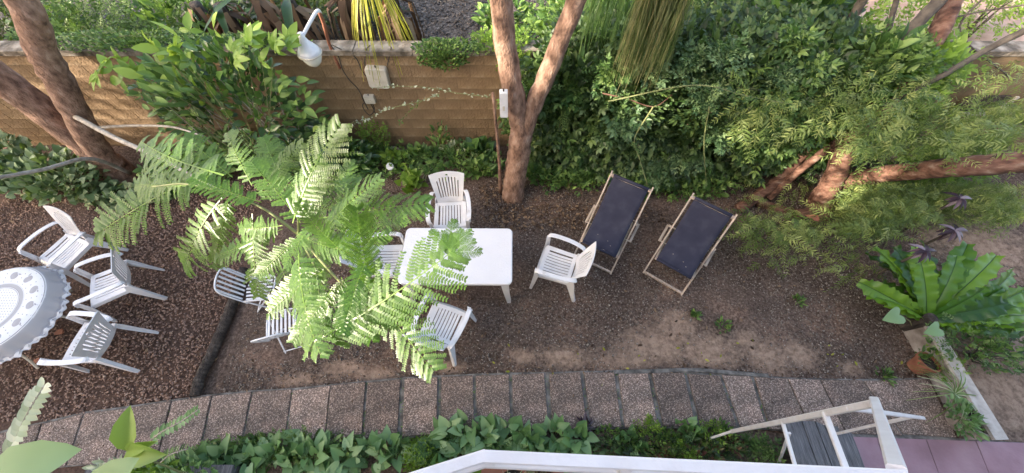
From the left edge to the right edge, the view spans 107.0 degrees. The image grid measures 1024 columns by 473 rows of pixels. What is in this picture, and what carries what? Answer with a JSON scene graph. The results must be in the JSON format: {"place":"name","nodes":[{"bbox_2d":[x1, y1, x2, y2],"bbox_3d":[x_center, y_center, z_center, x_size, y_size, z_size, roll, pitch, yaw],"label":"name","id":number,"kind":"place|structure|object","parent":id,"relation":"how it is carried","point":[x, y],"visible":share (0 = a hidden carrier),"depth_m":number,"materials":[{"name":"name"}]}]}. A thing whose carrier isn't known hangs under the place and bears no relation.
{"place":"outdoors","nodes":[
{"label":"outdoors","id":0,"kind":"place"},
{"bbox_2d":[2,377,50,451],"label":"sprig","id":1,"kind":"object","parent":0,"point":[16,433],"visible":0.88,"depth_m":1.64,"materials":[{"name":"green plant"}]},
{"bbox_2d":[0,178,268,421],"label":"gravel","id":2,"kind":"structure","parent":0,"point":[144,324],"depth_m":5.20,"materials":[{"name":"brown gravel"}]},
{"bbox_2d":[21,290,90,368],"bbox_3d":[-6.100,1.042,4.745,1.095,0.722,1.095,0,60,0],"label":"round table","id":3,"kind":"object","parent":2,"relation":"on","point":[29,360],"visible":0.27,"depth_m":4.73,"materials":[{"name":"white plastic"}]},
{"bbox_2d":[0,266,70,363],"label":"tablecloth","id":4,"kind":"object","parent":3,"relation":"on","point":[25,292],"visible":0.99,"depth_m":4.50,"materials":[{"name":"fabric"}]},
{"bbox_2d":[36,311,158,372],"bbox_3d":[-5.011,1.261,4.525,0.702,0.912,0.628,1,60,1],"label":"garden chair","id":5,"kind":"object","parent":2,"relation":"on","point":[83,351],"visible":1,"depth_m":4.46,"materials":[{"name":"white plastic"}]},
{"bbox_2d":[73,242,167,322],"bbox_3d":[-5.185,0.579,4.919,0.702,0.912,0.628,-26,63,-14],"label":"garden chair","id":6,"kind":"object","parent":2,"relation":"on","point":[119,270],"visible":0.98,"depth_m":4.87,"materials":[{"name":"white plastic"}]},
{"bbox_2d":[0,0,757,40],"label":"raised ground","id":7,"kind":"structure","parent":0,"point":[438,24],"depth_m":7.12,"materials":[{"name":"soil"}]},
{"bbox_2d":[2,0,155,40],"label":"background bush","id":8,"kind":"object","parent":7,"relation":"on","point":[70,25],"visible":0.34,"depth_m":6.04,"materials":[{"name":"green plant"}]},
{"bbox_2d":[117,0,234,40],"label":"background bush","id":9,"kind":"object","parent":7,"relation":"on","point":[164,11],"visible":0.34,"depth_m":6.11,"materials":[{"name":"green plant"}]},
{"bbox_2d":[206,1,252,38],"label":"banana plant","id":10,"kind":"object","parent":7,"relation":"on","point":[226,20],"visible":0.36,"depth_m":5.66,"materials":[{"name":"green plant"}]},
{"bbox_2d":[204,0,283,35],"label":"banana plant","id":11,"kind":"object","parent":7,"relation":"on","point":[265,12],"visible":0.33,"depth_m":5.61,"materials":[{"name":"brown plant"}]},
{"bbox_2d":[280,0,334,39],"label":"banana plant","id":12,"kind":"object","parent":7,"relation":"on","point":[292,11],"visible":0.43,"depth_m":5.55,"materials":[{"name":"green plant"}]},
{"bbox_2d":[205,0,409,39],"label":"background bush","id":13,"kind":"object","parent":7,"relation":"on","point":[319,4],"visible":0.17,"depth_m":6.60,"materials":[{"name":"green plant"}]},
{"bbox_2d":[324,0,376,40],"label":"banana plant","id":14,"kind":"object","parent":7,"relation":"on","point":[346,21],"visible":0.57,"depth_m":5.76,"materials":[{"name":"yellow plant"}]},
{"bbox_2d":[352,0,414,83],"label":"strap palm","id":15,"kind":"object","parent":7,"relation":"on","point":[378,4],"visible":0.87,"depth_m":5.04,"materials":[{"name":"yellow plant"}]},
{"bbox_2d":[378,0,424,40],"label":"banana plant","id":16,"kind":"object","parent":7,"relation":"on","point":[416,34],"visible":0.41,"depth_m":5.52,"materials":[{"name":"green plant"}]},
{"bbox_2d":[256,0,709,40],"bbox_3d":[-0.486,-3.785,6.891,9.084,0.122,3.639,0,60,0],"label":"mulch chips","id":17,"kind":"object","parent":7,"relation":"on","point":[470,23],"visible":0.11,"depth_m":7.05,"materials":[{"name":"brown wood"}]},
{"bbox_2d":[471,0,535,34],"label":"background bush","id":18,"kind":"object","parent":7,"relation":"on","point":[481,20],"visible":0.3,"depth_m":6.47,"materials":[{"name":"green plant"}]},
{"bbox_2d":[522,0,630,39],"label":"background bush","id":19,"kind":"object","parent":7,"relation":"on","point":[554,9],"visible":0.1,"depth_m":5.66,"materials":[{"name":"green plant"}]},
{"bbox_2d":[712,0,865,42],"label":"background bush","id":20,"kind":"object","parent":7,"relation":"on","point":[823,3],"visible":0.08,"depth_m":5.06,"materials":[{"name":"green plant"}]},
{"bbox_2d":[0,368,955,467],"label":"path","id":21,"kind":"structure","parent":0,"point":[300,406],"depth_m":4.56,"materials":[{"name":"grey stone"}]},
{"bbox_2d":[0,145,1023,472],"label":"ground","id":22,"kind":"structure","parent":0,"point":[1002,393],"depth_m":5.17,"materials":[{"name":"soil"}]},
{"bbox_2d":[0,440,138,472],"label":"broad leaf plant","id":23,"kind":"object","parent":22,"relation":"on","point":[41,456],"visible":1,"depth_m":1.51,"materials":[{"name":"green plant"}]},
{"bbox_2d":[17,206,128,286],"bbox_3d":[-6.077,0.136,5.174,0.628,0.912,0.702,18,62,10],"label":"garden chair","id":24,"kind":"object","parent":22,"relation":"on","point":[70,251],"visible":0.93,"depth_m":5.12,"materials":[{"name":"white plastic"}]},
{"bbox_2d":[0,129,172,209],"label":"ivy patch","id":25,"kind":"object","parent":22,"relation":"on","point":[20,153],"visible":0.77,"depth_m":5.81,"materials":[{"name":"green plant"}]},
{"bbox_2d":[0,0,218,188],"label":"leaning tree","id":26,"kind":"object","parent":22,"relation":"on","point":[62,112],"visible":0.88,"depth_m":4.94,"materials":[{"name":"brown plant"}]},
{"bbox_2d":[109,405,183,472],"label":"folded leaf plant","id":27,"kind":"object","parent":22,"relation":"on","point":[123,434],"visible":0.95,"depth_m":1.54,"materials":[{"name":"green plant"}]},
{"bbox_2d":[149,405,199,443],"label":"sprig","id":28,"kind":"object","parent":27,"relation":"attached to","point":[162,432],"visible":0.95,"depth_m":2.03,"materials":[{"name":"green plant"}]},
{"bbox_2d":[84,465,247,472],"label":"planter box","id":29,"kind":"object","parent":22,"relation":"on","point":[225,468],"visible":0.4,"depth_m":4.00,"materials":[{"name":"grey wood"}]},
{"bbox_2d":[146,453,218,472],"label":"planter plant","id":30,"kind":"object","parent":29,"relation":"in","point":[207,464],"visible":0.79,"depth_m":3.82,"materials":[{"name":"green plant"}]},
{"bbox_2d":[89,11,300,169],"bbox_3d":[-3.806,-1.574,5.145,2.955,2.712,0.922,0,60,0],"label":"sprig shrub","id":31,"kind":"object","parent":22,"relation":"on","point":[252,35],"visible":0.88,"depth_m":4.26,"materials":[{"name":"green plant"}]},
{"bbox_2d":[133,124,284,203],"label":"shrub","id":32,"kind":"object","parent":22,"relation":"on","point":[138,170],"visible":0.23,"depth_m":5.94,"materials":[{"name":"green plant"}]},
{"bbox_2d":[189,267,248,396],"bbox_3d":[-3.850,1.206,5.020,0.180,0.144,1.710,0,60,0],"label":"edging log","id":33,"kind":"object","parent":22,"relation":"on","point":[216,342],"visible":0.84,"depth_m":4.90,"materials":[{"name":"brown wood"}]},
{"bbox_2d":[194,434,249,468],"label":"arrowhead plant","id":34,"kind":"object","parent":22,"relation":"on","point":[213,449],"visible":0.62,"depth_m":4.18,"materials":[{"name":"green plant"}]},
{"bbox_2d":[124,48,328,165],"bbox_3d":[-3.862,-1.642,5.439,2.765,2.276,0.818,0,60,0],"label":"glossy shrub","id":35,"kind":"object","parent":22,"relation":"on","point":[155,70],"visible":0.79,"depth_m":4.93,"materials":[{"name":"green plant"}]},
{"bbox_2d":[126,27,349,167],"bbox_3d":[-3.925,-1.742,5.416,2.680,2.421,0.961,0,60,0],"label":"glossy shrub","id":36,"kind":"object","parent":22,"relation":"on","point":[210,52],"visible":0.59,"depth_m":4.98,"materials":[{"name":"green plant"}]},
{"bbox_2d":[214,267,278,312],"bbox_3d":[-3.324,0.678,4.913,0.491,0.826,0.384,-5,60,-3],"label":"folding chair","id":37,"kind":"object","parent":22,"relation":"on","point":[248,300],"visible":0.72,"depth_m":4.79,"materials":[{"name":"white plastic"}]},
{"bbox_2d":[223,438,276,472],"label":"arrowhead plant","id":38,"kind":"object","parent":22,"relation":"on","point":[251,467],"visible":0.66,"depth_m":4.17,"materials":[{"name":"green plant"}]},
{"bbox_2d":[253,429,299,468],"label":"arrowhead plant","id":39,"kind":"object","parent":22,"relation":"on","point":[261,449],"visible":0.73,"depth_m":4.21,"materials":[{"name":"green plant"}]},
{"bbox_2d":[250,308,308,353],"bbox_3d":[-2.823,1.129,4.652,0.384,0.826,0.491,-15,61,-8],"label":"folding chair","id":40,"kind":"object","parent":22,"relation":"on","point":[268,336],"visible":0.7,"depth_m":4.65,"materials":[{"name":"white plastic"}]},
{"bbox_2d":[190,424,378,472],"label":"ground cover","id":41,"kind":"object","parent":22,"relation":"on","point":[253,439],"visible":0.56,"depth_m":4.27,"materials":[{"name":"green plant"}]},
{"bbox_2d":[92,114,482,383],"bbox_3d":[-1.381,0.413,3.278,2.933,3.919,1.285,21,62,12],"label":"feathery tree","id":42,"kind":"object","parent":22,"relation":"on","point":[298,199],"visible":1,"depth_m":1.61,"materials":[{"name":"green plant"}]},
{"bbox_2d":[274,430,314,472],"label":"arrowhead plant","id":43,"kind":"object","parent":22,"relation":"on","point":[298,450],"visible":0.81,"depth_m":4.17,"materials":[{"name":"green plant"}]},
{"bbox_2d":[292,429,341,472],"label":"arrowhead plant","id":44,"kind":"object","parent":22,"relation":"on","point":[321,441],"visible":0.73,"depth_m":4.18,"materials":[{"name":"green plant"}]},
{"bbox_2d":[265,135,380,182],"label":"dark shrub","id":45,"kind":"object","parent":22,"relation":"on","point":[362,146],"visible":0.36,"depth_m":5.96,"materials":[{"name":"green plant"}]},
{"bbox_2d":[314,430,367,472],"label":"arrowhead plant","id":46,"kind":"object","parent":22,"relation":"on","point":[334,465],"visible":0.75,"depth_m":4.17,"materials":[{"name":"green plant"}]},
{"bbox_2d":[341,430,396,472],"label":"arrowhead plant","id":47,"kind":"object","parent":22,"relation":"on","point":[355,462],"visible":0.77,"depth_m":4.19,"materials":[{"name":"green plant"}]},
{"bbox_2d":[339,229,404,285],"bbox_3d":[-1.764,0.309,5.075,0.701,0.912,0.628,0,60,0],"label":"garden chair","id":48,"kind":"object","parent":22,"relation":"on","point":[392,260],"visible":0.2,"depth_m":5.10,"materials":[{"name":"white plastic"}]},
{"bbox_2d":[334,138,423,184],"bbox_3d":[-2.311,-1.313,6.323,1.691,0.422,0.942,0,60,0],"label":"bed cover","id":49,"kind":"object","parent":22,"relation":"on","point":[412,164],"visible":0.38,"depth_m":6.25,"materials":[{"name":"green plant"}]},
{"bbox_2d":[365,425,416,472],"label":"arrowhead plant","id":50,"kind":"object","parent":22,"relation":"on","point":[392,439],"visible":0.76,"depth_m":4.21,"materials":[{"name":"green plant"}]},
{"bbox_2d":[394,168,428,193],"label":"bed plant","id":51,"kind":"object","parent":22,"relation":"on","point":[410,178],"visible":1,"depth_m":6.01,"materials":[{"name":"green plant"}]},
{"bbox_2d":[413,437,461,465],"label":"arrowhead plant","id":52,"kind":"object","parent":22,"relation":"on","point":[453,449],"visible":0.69,"depth_m":4.18,"materials":[{"name":"green plant"}]},
{"bbox_2d":[0,181,876,375],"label":"fallen leaves","id":53,"kind":"object","parent":22,"relation":"on","point":[391,356],"visible":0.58,"depth_m":5.12,"materials":[{"name":"brown plant"}]},
{"bbox_2d":[402,293,476,366],"bbox_3d":[-0.860,1.103,4.616,0.628,0.912,0.702,18,62,10],"label":"garden chair","id":54,"kind":"object","parent":22,"relation":"on","point":[465,315],"visible":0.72,"depth_m":4.64,"materials":[{"name":"white plastic"}]},
{"bbox_2d":[425,413,466,457],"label":"arrowhead plant","id":55,"kind":"object","parent":22,"relation":"on","point":[441,425],"visible":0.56,"depth_m":4.30,"materials":[{"name":"green plant"}]},
{"bbox_2d":[425,171,470,227],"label":"garden chair","id":56,"kind":"object","parent":22,"relation":"on","point":[461,201],"visible":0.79,"depth_m":5.41,"materials":[{"name":"white plastic"}]},
{"bbox_2d":[398,228,512,302],"bbox_3d":[-0.697,0.413,5.117,1.405,0.729,0.800,0,60,0],"label":"garden table","id":57,"kind":"object","parent":22,"relation":"on","point":[491,265],"visible":0.7,"depth_m":4.79,"materials":[{"name":"plastic"}]},
{"bbox_2d":[413,137,506,186],"bbox_3d":[-0.883,-1.281,6.303,1.613,0.398,0.946,0,60,0],"label":"bed cover","id":58,"kind":"object","parent":22,"relation":"on","point":[452,158],"visible":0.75,"depth_m":6.27,"materials":[{"name":"green plant"}]},
{"bbox_2d":[446,408,485,451],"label":"arrowhead plant","id":59,"kind":"object","parent":22,"relation":"on","point":[469,440],"visible":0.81,"depth_m":4.27,"materials":[{"name":"green plant"}]},
{"bbox_2d":[382,427,552,467],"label":"ground cover","id":60,"kind":"object","parent":22,"relation":"on","point":[429,455],"visible":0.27,"depth_m":4.25,"materials":[{"name":"green plant"}]},
{"bbox_2d":[462,412,510,453],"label":"arrowhead plant","id":61,"kind":"object","parent":22,"relation":"on","point":[488,421],"visible":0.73,"depth_m":4.28,"materials":[{"name":"green plant"}]},
{"bbox_2d":[0,40,1023,146],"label":"garden wall","id":62,"kind":"structure","parent":22,"relation":"on","point":[462,116],"depth_m":5.71,"materials":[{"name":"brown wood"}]},
{"bbox_2d":[54,26,221,54],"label":"wall creeper","id":63,"kind":"object","parent":62,"relation":"on","point":[121,38],"depth_m":5.07,"materials":[{"name":"green plant"}]},
{"bbox_2d":[297,9,340,68],"bbox_3d":[-2.381,-2.299,4.758,0.284,0.964,0.823,0,60,0],"label":"wall lamp","id":64,"kind":"object","parent":62,"relation":"attached to","point":[309,53],"visible":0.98,"depth_m":4.39,"materials":[{"name":"plastic"}]},
{"bbox_2d":[410,36,485,72],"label":"wall creeper","id":65,"kind":"object","parent":62,"relation":"attached to","point":[444,53],"depth_m":5.08,"materials":[{"name":"green plant"}]},
{"bbox_2d":[468,23,532,76],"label":"wall creeper","id":66,"kind":"object","parent":62,"relation":"attached to","point":[487,36],"depth_m":5.06,"materials":[{"name":"green plant"}]},
{"bbox_2d":[481,468,563,472],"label":"balcony house","id":67,"kind":"structure","parent":22,"relation":"on","point":[486,470],"depth_m":1.72,"materials":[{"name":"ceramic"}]},
{"bbox_2d":[410,449,907,472],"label":"balcony rail","id":68,"kind":"object","parent":67,"relation":"on","point":[523,460],"visible":1,"depth_m":0.83,"materials":[{"name":"white metal"}]},
{"bbox_2d":[507,419,550,451],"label":"arrowhead plant","id":69,"kind":"object","parent":22,"relation":"on","point":[527,436],"visible":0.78,"depth_m":4.22,"materials":[{"name":"green plant"}]},
{"bbox_2d":[478,184,588,231],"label":"fallen leaves","id":70,"kind":"object","parent":22,"relation":"on","point":[525,216],"visible":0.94,"depth_m":5.95,"materials":[{"name":"brown plant"}]},
{"bbox_2d":[490,0,586,204],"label":"forked tree","id":71,"kind":"object","parent":22,"relation":"on","point":[523,112],"visible":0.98,"depth_m":4.38,"materials":[{"name":"brown plant"}]},
{"bbox_2d":[526,155,568,195],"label":"bedding plant","id":72,"kind":"object","parent":22,"relation":"on","point":[548,171],"visible":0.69,"depth_m":6.06,"materials":[{"name":"green plant"}]},
{"bbox_2d":[533,412,575,453],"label":"arrowhead plant","id":73,"kind":"object","parent":22,"relation":"on","point":[556,423],"visible":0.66,"depth_m":4.32,"materials":[{"name":"green plant"}]},
{"bbox_2d":[529,233,595,301],"bbox_3d":[0.666,0.381,5.033,0.702,0.912,0.628,17,62,10],"label":"garden chair","id":74,"kind":"object","parent":22,"relation":"on","point":[582,264],"visible":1,"depth_m":5.01,"materials":[{"name":"white plastic"}]},
{"bbox_2d":[507,5,632,178],"bbox_3d":[0.791,-1.962,5.596,1.806,2.610,1.496,0,60,0],"label":"hedge shrub","id":75,"kind":"object","parent":22,"relation":"on","point":[560,137],"visible":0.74,"depth_m":4.94,"materials":[{"name":"green plant"}]},
{"bbox_2d":[576,0,637,62],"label":"hanging plant","id":76,"kind":"object","parent":75,"relation":"hanging from","point":[608,5],"visible":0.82,"depth_m":4.32,"materials":[{"name":"green plant"}]},
{"bbox_2d":[548,162,593,196],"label":"bedding plant","id":77,"kind":"object","parent":22,"relation":"on","point":[572,174],"visible":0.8,"depth_m":6.04,"materials":[{"name":"green plant"}]},
{"bbox_2d":[555,420,599,454],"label":"arrowhead plant","id":78,"kind":"object","parent":22,"relation":"on","point":[582,433],"visible":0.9,"depth_m":4.24,"materials":[{"name":"green plant"}]},
{"bbox_2d":[574,170,653,273],"bbox_3d":[1.400,-0.183,5.327,0.719,0.965,1.001,26,63,14],"label":"deckchair","id":79,"kind":"object","parent":22,"relation":"on","point":[608,230],"visible":0.98,"depth_m":5.23,"materials":[{"name":"blue fabric"}]},
{"bbox_2d":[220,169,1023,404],"bbox_3d":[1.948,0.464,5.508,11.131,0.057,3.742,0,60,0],"label":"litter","id":80,"kind":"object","parent":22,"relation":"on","point":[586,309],"visible":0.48,"depth_m":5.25,"materials":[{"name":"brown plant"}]},
{"bbox_2d":[572,0,725,186],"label":"hedge shrub","id":81,"kind":"object","parent":22,"relation":"on","point":[618,155],"visible":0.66,"depth_m":5.03,"materials":[{"name":"green plant"}]},
{"bbox_2d":[610,0,693,95],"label":"hanging plant","id":82,"kind":"object","parent":81,"relation":"hanging from","point":[662,14],"visible":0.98,"depth_m":4.03,"materials":[{"name":"green plant"}]},
{"bbox_2d":[604,79,797,111],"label":"vine shoot","id":83,"kind":"object","parent":81,"relation":"attached to","point":[686,85],"visible":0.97,"depth_m":4.27,"materials":[{"name":"green plant"}]},
{"bbox_2d":[568,425,767,461],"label":"ground cover","id":84,"kind":"object","parent":22,"relation":"on","point":[696,440],"visible":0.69,"depth_m":4.27,"materials":[{"name":"green plant"}]},
{"bbox_2d":[654,171,710,201],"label":"bedding plant","id":85,"kind":"object","parent":22,"relation":"on","point":[686,186],"visible":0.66,"depth_m":5.93,"materials":[{"name":"green plant"}]},
{"bbox_2d":[642,193,737,294],"bbox_3d":[2.387,0.119,5.152,0.719,0.964,0.929,32,65,17],"label":"deckchair","id":86,"kind":"object","parent":22,"relation":"on","point":[695,234],"visible":1,"depth_m":5.06,"materials":[{"name":"blue fabric"}]},
{"bbox_2d":[692,169,739,199],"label":"bedding plant","id":87,"kind":"object","parent":22,"relation":"on","point":[719,186],"visible":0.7,"depth_m":5.95,"materials":[{"name":"green plant"}]},
{"bbox_2d":[637,0,810,191],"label":"hedge shrub","id":88,"kind":"object","parent":22,"relation":"on","point":[686,153],"visible":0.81,"depth_m":4.75,"materials":[{"name":"green plant"}]},
{"bbox_2d":[721,429,786,463],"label":"fern clump","id":89,"kind":"object","parent":22,"relation":"on","point":[768,451],"visible":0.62,"depth_m":4.23,"materials":[{"name":"green plant"}]},
{"bbox_2d":[705,0,877,191],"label":"hedge shrub","id":90,"kind":"object","parent":22,"relation":"on","point":[811,42],"visible":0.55,"depth_m":4.70,"materials":[{"name":"green plant"}]},
{"bbox_2d":[707,396,925,470],"bbox_3d":[2.222,1.433,2.625,2.760,4.022,0.386,-2,60,-1],"label":"timber frame","id":91,"kind":"object","parent":22,"relation":"on","point":[892,455],"visible":0.88,"depth_m":2.10,"materials":[{"name":"white paint"}]},
{"bbox_2d":[762,79,922,184],"bbox_3d":[5.019,-1.568,5.688,2.312,2.071,1.048,0,60,0],"label":"hedge shrub","id":92,"kind":"object","parent":22,"relation":"on","point":[818,164],"visible":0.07,"depth_m":5.75,"materials":[{"name":"green plant"}]},
{"bbox_2d":[711,0,1023,291],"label":"pepper tree","id":93,"kind":"object","parent":22,"relation":"on","point":[837,177],"visible":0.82,"depth_m":4.84,"materials":[{"name":"green plant"}]},
{"bbox_2d":[796,16,948,146],"bbox_3d":[4.720,-1.899,5.484,1.751,2.446,1.198,0,60,0],"label":"hedge shrub","id":94,"kind":"object","parent":22,"relation":"on","point":[915,40],"visible":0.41,"depth_m":4.66,"materials":[{"name":"green plant"}]},
{"bbox_2d":[803,93,1013,208],"bbox_3d":[5.832,-1.308,5.710,3.081,1.971,1.362,15,61,9],"label":"shrub","id":95,"kind":"object","parent":22,"relation":"on","point":[974,178],"visible":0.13,"depth_m":5.54,"materials":[{"name":"green plant"}]},
{"bbox_2d":[822,177,1000,246],"bbox_3d":[5.854,-0.425,5.540,2.295,1.043,1.043,0,60,0],"label":"shrub","id":96,"kind":"object","parent":22,"relation":"on","point":[948,211],"visible":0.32,"depth_m":5.45,"materials":[{"name":"green plant"}]},
{"bbox_2d":[859,28,990,119],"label":"hedge shrub","id":97,"kind":"object","parent":22,"relation":"on","point":[957,51],"visible":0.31,"depth_m":4.82,"materials":[{"name":"green plant"}]},
{"bbox_2d":[856,240,1023,338],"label":"nest fern","id":98,"kind":"object","parent":22,"relation":"on","point":[957,290],"visible":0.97,"depth_m":4.75,"materials":[{"name":"green plant"}]},
{"bbox_2d":[906,364,977,430],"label":"spider plant","id":99,"kind":"object","parent":22,"relation":"on","point":[955,391],"visible":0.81,"depth_m":4.39,"materials":[{"name":"green plant"}]},
{"bbox_2d":[902,319,1008,439],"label":"kerb wall","id":100,"kind":"structure","parent":22,"relation":"on","point":[994,430],"depth_m":4.52,"materials":[{"name":"paint"}]},
{"bbox_2d":[944,405,989,436],"bbox_3d":[5.272,2.131,4.389,0.347,0.270,0.347,4,60,-7],"label":"plant pot","id":101,"kind":"object","parent":22,"relation":"on","point":[951,422],"visible":0.23,"depth_m":4.38,"materials":[{"name":"soil"}]},
{"bbox_2d":[943,393,989,441],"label":"potted plant","id":102,"kind":"object","parent":101,"relation":"in","point":[976,421],"visible":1,"depth_m":4.17,"materials":[{"name":"green plant"}]},
{"bbox_2d":[923,311,1023,374],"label":"trailing shrub","id":103,"kind":"object","parent":22,"relation":"on","point":[977,354],"visible":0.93,"depth_m":4.60,"materials":[{"name":"green plant"}]},
{"bbox_2d":[853,435,1023,472],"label":"paved floor","id":104,"kind":"structure","parent":0,"point":[937,455],"depth_m":4.31,"materials":[{"name":"pink tile"}]},
{"bbox_2d":[776,421,864,467],"bbox_3d":[3.393,2.387,4.219,0.706,0.306,0.581,0,60,0],"label":"board step","id":105,"kind":"object","parent":104,"relation":"on","point":[811,442],"visible":0.74,"depth_m":4.12,"materials":[{"name":"grey wood"}]},
{"bbox_2d":[859,0,1023,40],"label":"terrace","id":106,"kind":"structure","parent":0,"point":[987,35],"depth_m":7.02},
{"bbox_2d":[862,0,979,36],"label":"terrace shrub","id":107,"kind":"object","parent":106,"relation":"on","point":[923,4],"visible":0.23,"depth_m":5.75,"materials":[{"name":"green plant"}]},
{"bbox_2d":[951,0,1023,40],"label":"terrace shrub","id":108,"kind":"object","parent":106,"relation":"on","point":[1008,14],"visible":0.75,"depth_m":6.22,"materials":[{"name":"green plant"}]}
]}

